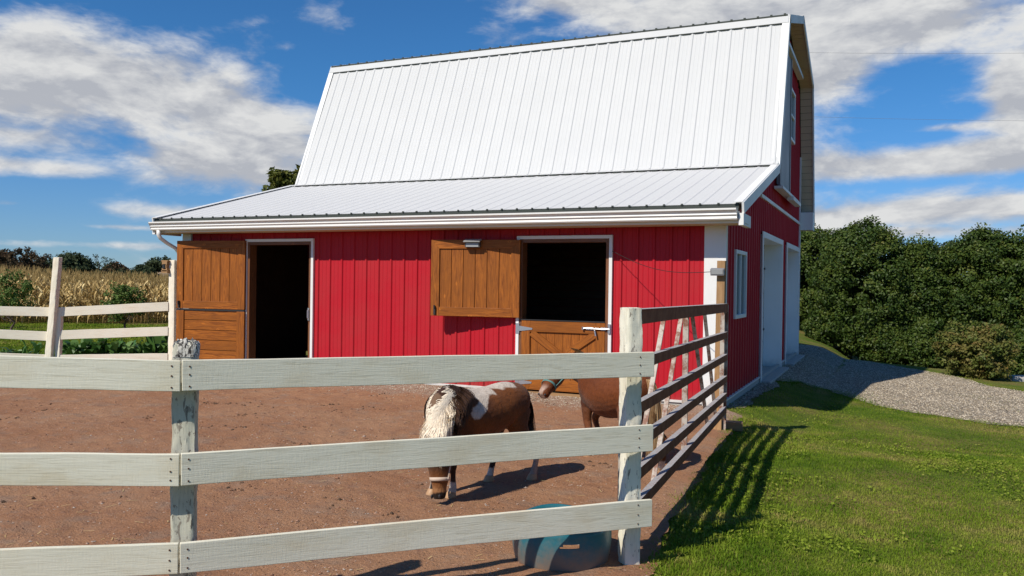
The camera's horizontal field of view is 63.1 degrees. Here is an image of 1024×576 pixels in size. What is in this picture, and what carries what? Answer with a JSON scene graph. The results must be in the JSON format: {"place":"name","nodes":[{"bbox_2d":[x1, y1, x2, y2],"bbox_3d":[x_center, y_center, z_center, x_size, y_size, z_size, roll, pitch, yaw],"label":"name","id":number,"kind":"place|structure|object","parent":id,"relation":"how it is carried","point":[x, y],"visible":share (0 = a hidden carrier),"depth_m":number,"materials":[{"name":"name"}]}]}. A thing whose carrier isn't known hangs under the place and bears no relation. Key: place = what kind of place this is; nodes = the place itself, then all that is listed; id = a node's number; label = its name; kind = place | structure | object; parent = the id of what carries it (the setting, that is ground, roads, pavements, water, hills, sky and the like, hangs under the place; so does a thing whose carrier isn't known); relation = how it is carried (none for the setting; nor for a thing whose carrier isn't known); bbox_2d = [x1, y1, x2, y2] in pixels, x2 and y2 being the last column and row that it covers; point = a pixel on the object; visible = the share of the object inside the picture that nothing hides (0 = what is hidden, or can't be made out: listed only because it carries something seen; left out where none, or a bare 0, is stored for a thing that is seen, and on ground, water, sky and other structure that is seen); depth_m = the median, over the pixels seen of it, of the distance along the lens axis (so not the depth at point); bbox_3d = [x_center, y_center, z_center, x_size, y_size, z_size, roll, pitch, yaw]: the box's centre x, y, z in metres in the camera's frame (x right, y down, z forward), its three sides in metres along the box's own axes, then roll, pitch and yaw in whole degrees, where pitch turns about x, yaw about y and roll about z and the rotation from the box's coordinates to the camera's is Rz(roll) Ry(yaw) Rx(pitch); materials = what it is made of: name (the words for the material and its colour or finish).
{"place":"outdoors","nodes":[
{"label":"outdoors","id":0,"kind":"place"},
{"bbox_2d":[0,322,167,354],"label":"back lawn grass","id":1,"kind":"structure","parent":0,"point":[42,327],"depth_m":25.55,"materials":[{"name":"green plant"}]},
{"bbox_2d":[0,288,1023,575],"bbox_3d":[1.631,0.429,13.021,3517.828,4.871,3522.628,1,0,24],"label":"ground","id":2,"kind":"structure","parent":0,"point":[884,426],"depth_m":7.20,"materials":[{"name":"green plant"}]},
{"bbox_2d":[0,346,33,353],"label":"leafy plant","id":3,"kind":"object","parent":2,"relation":"on","point":[14,351],"visible":0.27,"depth_m":15.97,"materials":[{"name":"green plant"}]},
{"bbox_2d":[0,268,39,329],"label":"bush","id":4,"kind":"object","parent":2,"relation":"on","point":[13,299],"visible":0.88,"depth_m":23.49,"materials":[{"name":"green plant"}]},
{"bbox_2d":[0,340,44,353],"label":"leafy plant","id":5,"kind":"object","parent":2,"relation":"on","point":[38,347],"visible":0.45,"depth_m":15.81,"materials":[{"name":"green plant"}]},
{"bbox_2d":[0,246,52,271],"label":"distant tree","id":6,"kind":"object","parent":2,"relation":"on","point":[9,258],"visible":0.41,"depth_m":70.93,"materials":[{"name":"green plant"}]},
{"bbox_2d":[54,340,93,356],"bbox_3d":[-8.214,1.196,15.651,0.944,0.443,0.971,1,0,-8],"label":"leafy plant","id":7,"kind":"object","parent":2,"relation":"on","point":[71,345],"visible":0.48,"depth_m":15.54,"materials":[{"name":"green plant"}]},
{"bbox_2d":[48,250,100,274],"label":"distant tree","id":8,"kind":"object","parent":2,"relation":"on","point":[74,260],"visible":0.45,"depth_m":65.46,"materials":[{"name":"green plant"}]},
{"bbox_2d":[0,264,168,323],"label":"corn field","id":9,"kind":"structure","parent":2,"relation":"on","point":[79,289],"depth_m":30.10,"materials":[{"name":"beige plant"}]},
{"bbox_2d":[63,338,110,353],"bbox_3d":[-7.936,1.168,15.915,1.182,0.484,1.216,1,0,24],"label":"leafy plant","id":10,"kind":"object","parent":2,"relation":"on","point":[84,343],"visible":0.51,"depth_m":15.75,"materials":[{"name":"green plant"}]},
{"bbox_2d":[0,257,176,359],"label":"paddock fence","id":11,"kind":"object","parent":2,"relation":"on","point":[54,335],"visible":0.76,"depth_m":14.38,"materials":[{"name":"white wood"}]},
{"bbox_2d":[161,260,169,272],"bbox_3d":[-6.053,-0.373,14.588,0.150,0.222,0.107,1,0,24],"label":"post lamp","id":12,"kind":"object","parent":11,"relation":"attached to","point":[165,266],"visible":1,"depth_m":14.55,"materials":[{"name":"brown wood"}]},
{"bbox_2d":[88,254,114,273],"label":"bare tree","id":13,"kind":"object","parent":2,"relation":"on","point":[104,264],"visible":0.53,"depth_m":69.92,"materials":[{"name":"grey plant"}]},
{"bbox_2d":[88,338,137,353],"bbox_3d":[-7.855,1.196,16.236,1.140,0.495,1.113,1,0,24],"label":"leafy plant","id":14,"kind":"object","parent":2,"relation":"on","point":[113,348],"visible":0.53,"depth_m":15.85,"materials":[{"name":"green plant"}]},
{"bbox_2d":[101,261,130,273],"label":"distant tree","id":15,"kind":"object","parent":2,"relation":"on","point":[116,265],"visible":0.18,"depth_m":77.47,"materials":[{"name":"green plant"}]},
{"bbox_2d":[104,268,133,275],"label":"bare tree","id":16,"kind":"object","parent":2,"relation":"on","point":[118,271],"visible":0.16,"depth_m":65.81,"materials":[{"name":"green plant"}]},
{"bbox_2d":[99,281,149,327],"bbox_3d":[-10.729,0.614,22.994,1.423,1.631,1.144,1,0,24],"label":"bush","id":17,"kind":"object","parent":2,"relation":"on","point":[126,296],"visible":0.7,"depth_m":22.85,"materials":[{"name":"green plant"}]},
{"bbox_2d":[111,269,148,275],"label":"distant tree","id":18,"kind":"object","parent":2,"relation":"on","point":[138,271],"visible":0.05,"depth_m":67.96,"materials":[{"name":"green plant"}]},
{"bbox_2d":[118,340,146,353],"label":"leafy plant","id":19,"kind":"object","parent":2,"relation":"on","point":[126,349],"visible":0.33,"depth_m":16.16,"materials":[{"name":"green plant"}]},
{"bbox_2d":[131,264,160,276],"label":"distant tree","id":20,"kind":"object","parent":2,"relation":"on","point":[148,268],"visible":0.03,"depth_m":73.80,"materials":[{"name":"green plant"}]},
{"bbox_2d":[133,336,167,353],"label":"leafy plant","id":21,"kind":"object","parent":2,"relation":"on","point":[150,346],"visible":0.4,"depth_m":16.12,"materials":[{"name":"green plant"}]},
{"bbox_2d":[156,336,167,347],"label":"leafy plant","id":22,"kind":"object","parent":2,"relation":"on","point":[165,341],"visible":0.09,"depth_m":16.37,"materials":[{"name":"green plant"}]},
{"bbox_2d":[261,164,300,191],"bbox_3d":[-8.622,-1.756,33.061,2.800,6.325,2.748,1,0,24],"label":"yellowing tree","id":23,"kind":"object","parent":2,"relation":"on","point":[278,178],"visible":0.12,"depth_m":32.21,"materials":[{"name":"green plant"}]},
{"bbox_2d":[0,307,653,575],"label":"board fence","id":24,"kind":"object","parent":2,"relation":"on","point":[184,468],"visible":0.98,"depth_m":3.85,"materials":[{"name":"white wood"}]},
{"bbox_2d":[618,304,727,499],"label":"farm gate","id":25,"kind":"structure","parent":24,"relation":"attached to","point":[661,451],"depth_m":6.58,"materials":[{"name":"brown paint"}]},
{"bbox_2d":[0,384,741,575],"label":"dirt paddock","id":26,"kind":"structure","parent":2,"relation":"on","point":[149,429],"depth_m":6.49,"materials":[{"name":"brown soil"}]},
{"bbox_2d":[0,393,611,519],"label":"clods","id":27,"kind":"object","parent":26,"relation":"on","point":[241,489],"visible":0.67,"depth_m":8.59,"materials":[{"name":"brown soil"}]},
{"bbox_2d":[1,393,613,574],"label":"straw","id":28,"kind":"object","parent":26,"relation":"on","point":[296,487],"visible":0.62,"depth_m":6.06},
{"bbox_2d":[0,384,675,575],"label":"dirt stones","id":29,"kind":"object","parent":26,"relation":"on","point":[276,509],"visible":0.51,"depth_m":6.47,"materials":[{"name":"brown stone"}]},
{"bbox_2d":[419,382,538,498],"bbox_3d":[-0.286,1.138,6.455,0.456,0.829,1.284,1,0,36],"label":"pony","id":30,"kind":"object","parent":26,"relation":"on","point":[455,410],"visible":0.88,"depth_m":6.22,"materials":[{"name":"brown"}]},
{"bbox_2d":[291,384,678,413],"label":"drip line stones","id":31,"kind":"object","parent":26,"relation":"on","point":[469,388],"visible":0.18,"depth_m":11.87,"materials":[{"name":"grey gravel"}]},
{"bbox_2d":[512,503,611,571],"bbox_3d":[0.286,1.452,4.829,0.576,0.257,0.576,1,0,24],"label":"water tub","id":32,"kind":"object","parent":26,"relation":"on","point":[590,552],"visible":0.54,"depth_m":4.58,"materials":[{"name":"teal plastic"}]},
{"bbox_2d":[538,348,667,471],"bbox_3d":[0.883,1.071,7.530,1.349,0.983,0.588,1,0,39],"label":"pony","id":33,"kind":"object","parent":26,"relation":"on","point":[599,397],"visible":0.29,"depth_m":7.39,"materials":[{"name":"brown"}]},
{"bbox_2d":[614,441,765,554],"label":"dirt weeds","id":34,"kind":"object","parent":26,"relation":"on","point":[675,492],"visible":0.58,"depth_m":5.48,"materials":[{"name":"green plant"}]},
{"bbox_2d":[713,261,728,429],"bbox_3d":[2.337,0.656,9.311,0.137,1.921,0.105,1,0,24],"label":"wooden post","id":35,"kind":"object","parent":26,"relation":"on","point":[721,299],"visible":0.53,"depth_m":9.29,"materials":[{"name":"brown wood"}]},
{"bbox_2d":[710,268,724,275],"bbox_3d":[2.278,-0.179,9.245,0.150,0.085,0.079,1,0,24],"label":"solar lamp","id":36,"kind":"object","parent":35,"relation":"attached to","point":[717,271],"visible":1,"depth_m":9.22,"materials":[{"name":"grey metal"}]},
{"bbox_2d":[148,13,814,405],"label":"barn","id":37,"kind":"structure","parent":2,"relation":"on","point":[552,175],"depth_m":14.35,"materials":[{"name":"red metal"}]},
{"bbox_2d":[176,308,245,359],"bbox_3d":[-5.163,0.883,14.278,1.360,1.046,0.054,1,0,17],"label":"lower door leaf","id":38,"kind":"structure","parent":37,"relation":"in","point":[220,333],"depth_m":14.25,"materials":[{"name":"brown wood"}]},
{"bbox_2d":[176,241,246,309],"bbox_3d":[-5.154,-0.226,14.252,1.360,1.165,0.098,1,0,17],"label":"upper door leaf","id":39,"kind":"structure","parent":37,"relation":"in","point":[210,274],"depth_m":14.26,"materials":[{"name":"brown wood"}]},
{"bbox_2d":[463,239,481,247],"bbox_3d":[-0.574,-0.651,12.105,0.250,0.126,0.117,1,0,16],"label":"solar lamp","id":40,"kind":"object","parent":37,"relation":"attached to","point":[472,243],"visible":1,"depth_m":12.09,"materials":[{"name":"silver metal"}]},
{"bbox_2d":[430,240,520,317],"bbox_3d":[-0.544,-0.143,12.162,1.360,1.120,0.097,1,0,16],"label":"upper door leaf","id":41,"kind":"structure","parent":37,"relation":"in","point":[484,281],"depth_m":12.16,"materials":[{"name":"brown wood"}]},
{"bbox_2d":[515,319,610,392],"bbox_3d":[0.700,0.959,11.753,1.426,1.004,0.116,1,0,24],"label":"lower door leaf","id":42,"kind":"structure","parent":37,"relation":"in","point":[538,336],"depth_m":11.77,"materials":[{"name":"brown wood"}]},
{"bbox_2d":[612,251,704,272],"bbox_3d":[1.829,-0.341,10.367,0.008,0.318,2.337,1,0,-23],"label":"cord","id":43,"kind":"object","parent":37,"relation":"hanging from","point":[658,269],"visible":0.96,"depth_m":10.29,"materials":[{"name":"black metal"}]},
{"bbox_2d":[733,249,746,318],"bbox_3d":[3.262,-0.052,11.980,0.075,0.965,0.960,1,0,24],"label":"window","id":44,"kind":"structure","parent":37,"relation":"in","point":[740,257],"depth_m":11.96,"materials":[{"name":"white plastic"}]},
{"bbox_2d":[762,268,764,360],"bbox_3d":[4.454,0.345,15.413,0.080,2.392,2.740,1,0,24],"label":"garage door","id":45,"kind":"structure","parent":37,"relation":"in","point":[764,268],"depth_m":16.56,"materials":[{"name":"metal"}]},
{"bbox_2d":[774,42,802,206],"bbox_3d":[5.687,-3.245,16.918,0.195,3.020,3.930,1,0,24],"label":"hay door","id":46,"kind":"structure","parent":37,"relation":"attached to","point":[782,188],"depth_m":16.55,"materials":[{"name":"wood"}]},
{"bbox_2d":[777,56,790,190],"bbox_3d":[5.297,-3.277,16.216,0.050,2.700,1.730,1,0,24],"label":"door panel","id":47,"kind":"structure","parent":46,"relation":"in","point":[785,159],"depth_m":16.42,"materials":[{"name":"red wood"}]},
{"bbox_2d":[791,88,795,144],"bbox_3d":[5.942,-3.646,17.725,0.075,1.080,0.850,1,0,24],"label":"window","id":48,"kind":"structure","parent":37,"relation":"in","point":[793,93],"depth_m":18.02,"materials":[{"name":"glass"}]},
{"bbox_2d":[626,414,752,575],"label":"dirt edge tufts","id":49,"kind":"object","parent":2,"relation":"on","point":[716,452],"visible":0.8,"depth_m":5.92,"materials":[{"name":"green plant"}]},
{"bbox_2d":[726,420,742,431],"bbox_3d":[2.476,1.558,9.436,0.260,0.100,0.140,1,0,16],"label":"wood block","id":50,"kind":"object","parent":2,"relation":"on","point":[735,425],"depth_m":9.36,"materials":[{"name":"grey wood"}]},
{"bbox_2d":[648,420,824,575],"bbox_3d":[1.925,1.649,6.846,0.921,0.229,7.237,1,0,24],"label":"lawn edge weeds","id":51,"kind":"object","parent":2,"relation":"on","point":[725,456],"visible":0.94,"depth_m":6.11,"materials":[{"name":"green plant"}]},
{"bbox_2d":[800,308,850,345],"bbox_3d":[11.403,1.426,30.021,1.929,1.446,1.684,1,0,24],"label":"undergrowth shrub","id":52,"kind":"object","parent":2,"relation":"on","point":[812,330],"visible":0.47,"depth_m":29.72,"materials":[{"name":"green plant"}]},
{"bbox_2d":[799,223,856,330],"bbox_3d":[11.783,-0.417,33.018,4.108,4.431,3.808,1,0,24],"label":"leafy tree","id":53,"kind":"object","parent":2,"relation":"on","point":[809,247],"visible":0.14,"depth_m":32.07,"materials":[{"name":"green plant"}]},
{"bbox_2d":[670,394,1023,575],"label":"clover","id":54,"kind":"object","parent":2,"relation":"on","point":[839,545],"visible":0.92,"depth_m":6.66,"materials":[{"name":"green plant"}]},
{"bbox_2d":[803,214,924,360],"bbox_3d":[12.676,0.076,30.059,4.196,5.428,4.098,1,0,-31],"label":"leafy tree","id":55,"kind":"object","parent":2,"relation":"on","point":[853,255],"visible":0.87,"depth_m":28.97,"materials":[{"name":"green plant"}]},
{"bbox_2d":[727,345,1023,426],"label":"gravel drive","id":56,"kind":"structure","parent":2,"relation":"on","point":[808,381],"depth_m":15.47,"materials":[{"name":"gravel"}]},
{"bbox_2d":[729,354,1023,424],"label":"drive weeds","id":57,"kind":"object","parent":56,"relation":"on","point":[883,395],"visible":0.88,"depth_m":15.01,"materials":[{"name":"green plant"}]},
{"bbox_2d":[730,344,1023,426],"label":"drive stones","id":58,"kind":"object","parent":56,"relation":"on","point":[1013,394],"visible":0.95,"depth_m":15.90,"materials":[{"name":"grey gravel"}]},
{"bbox_2d":[853,327,916,364],"bbox_3d":[12.793,2.007,28.471,2.343,1.444,1.599,1,0,24],"label":"undergrowth shrub","id":59,"kind":"object","parent":2,"relation":"on","point":[890,355],"visible":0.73,"depth_m":28.14,"materials":[{"name":"green plant"}]},
{"bbox_2d":[778,360,1023,426],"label":"drive edge tufts","id":60,"kind":"object","parent":2,"relation":"on","point":[857,398],"visible":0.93,"depth_m":13.89,"materials":[{"name":"green plant"}]},
{"bbox_2d":[873,230,962,363],"bbox_3d":[14.296,0.457,29.484,3.094,4.959,2.921,1,0,24],"label":"leafy tree","id":61,"kind":"object","parent":2,"relation":"on","point":[926,275],"visible":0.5,"depth_m":28.61,"materials":[{"name":"green plant"}]},
{"bbox_2d":[892,318,963,368],"bbox_3d":[13.668,1.870,27.006,2.481,1.779,1.644,1,0,24],"label":"undergrowth shrub","id":62,"kind":"object","parent":2,"relation":"on","point":[920,339],"visible":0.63,"depth_m":26.82,"materials":[{"name":"green plant"}]},
{"bbox_2d":[940,238,961,274],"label":"distant tree","id":63,"kind":"object","parent":2,"relation":"on","point":[944,243],"visible":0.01,"depth_m":63.95,"materials":[{"name":"green plant"}]},
{"bbox_2d":[932,319,1021,379],"bbox_3d":[10.717,1.450,19.218,1.672,1.431,1.656,1,0,-14],"label":"bush","id":64,"kind":"object","parent":2,"relation":"on","point":[985,352],"visible":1,"depth_m":18.89,"materials":[{"name":"green plant"}]},
{"bbox_2d":[938,222,1023,330],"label":"leafy tree","id":65,"kind":"object","parent":2,"relation":"on","point":[975,250],"visible":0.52,"depth_m":28.21,"materials":[{"name":"green plant"}]},
{"bbox_2d":[973,224,1023,334],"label":"leafy tree","id":66,"kind":"object","parent":2,"relation":"on","point":[1005,315],"visible":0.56,"depth_m":27.41,"materials":[{"name":"green plant"}]},
{"bbox_2d":[1001,375,1023,381],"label":"flat stone","id":67,"kind":"object","parent":2,"relation":"on","point":[1019,378],"visible":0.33,"depth_m":19.00,"materials":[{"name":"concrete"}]},
{"bbox_2d":[1003,328,1023,374],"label":"undergrowth shrub","id":68,"kind":"object","parent":2,"relation":"on","point":[1019,360],"visible":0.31,"depth_m":25.32,"materials":[{"name":"green plant"}]},
{"bbox_2d":[0,0,1023,271],"label":"sky","id":69,"kind":"structure","parent":0,"point":[116,116],"materials":[{"name":"blue"}]},
{"bbox_2d":[809,52,987,53],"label":"power line","id":70,"kind":"object","parent":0,"point":[936,53],"visible":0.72,"depth_m":41.95,"materials":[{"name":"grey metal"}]},
{"bbox_2d":[836,117,1005,120],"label":"power line","id":71,"kind":"object","parent":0,"point":[930,119],"visible":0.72,"depth_m":41.97,"materials":[{"name":"grey metal"}]},
{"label":"harvested field","id":72,"kind":"structure","parent":0,"visible":0},
{"bbox_2d":[143,255,171,271],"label":"distant tree","id":73,"kind":"object","parent":72,"relation":"on","point":[155,263],"visible":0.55,"depth_m":247.76,"materials":[{"name":"green plant"}]}
]}

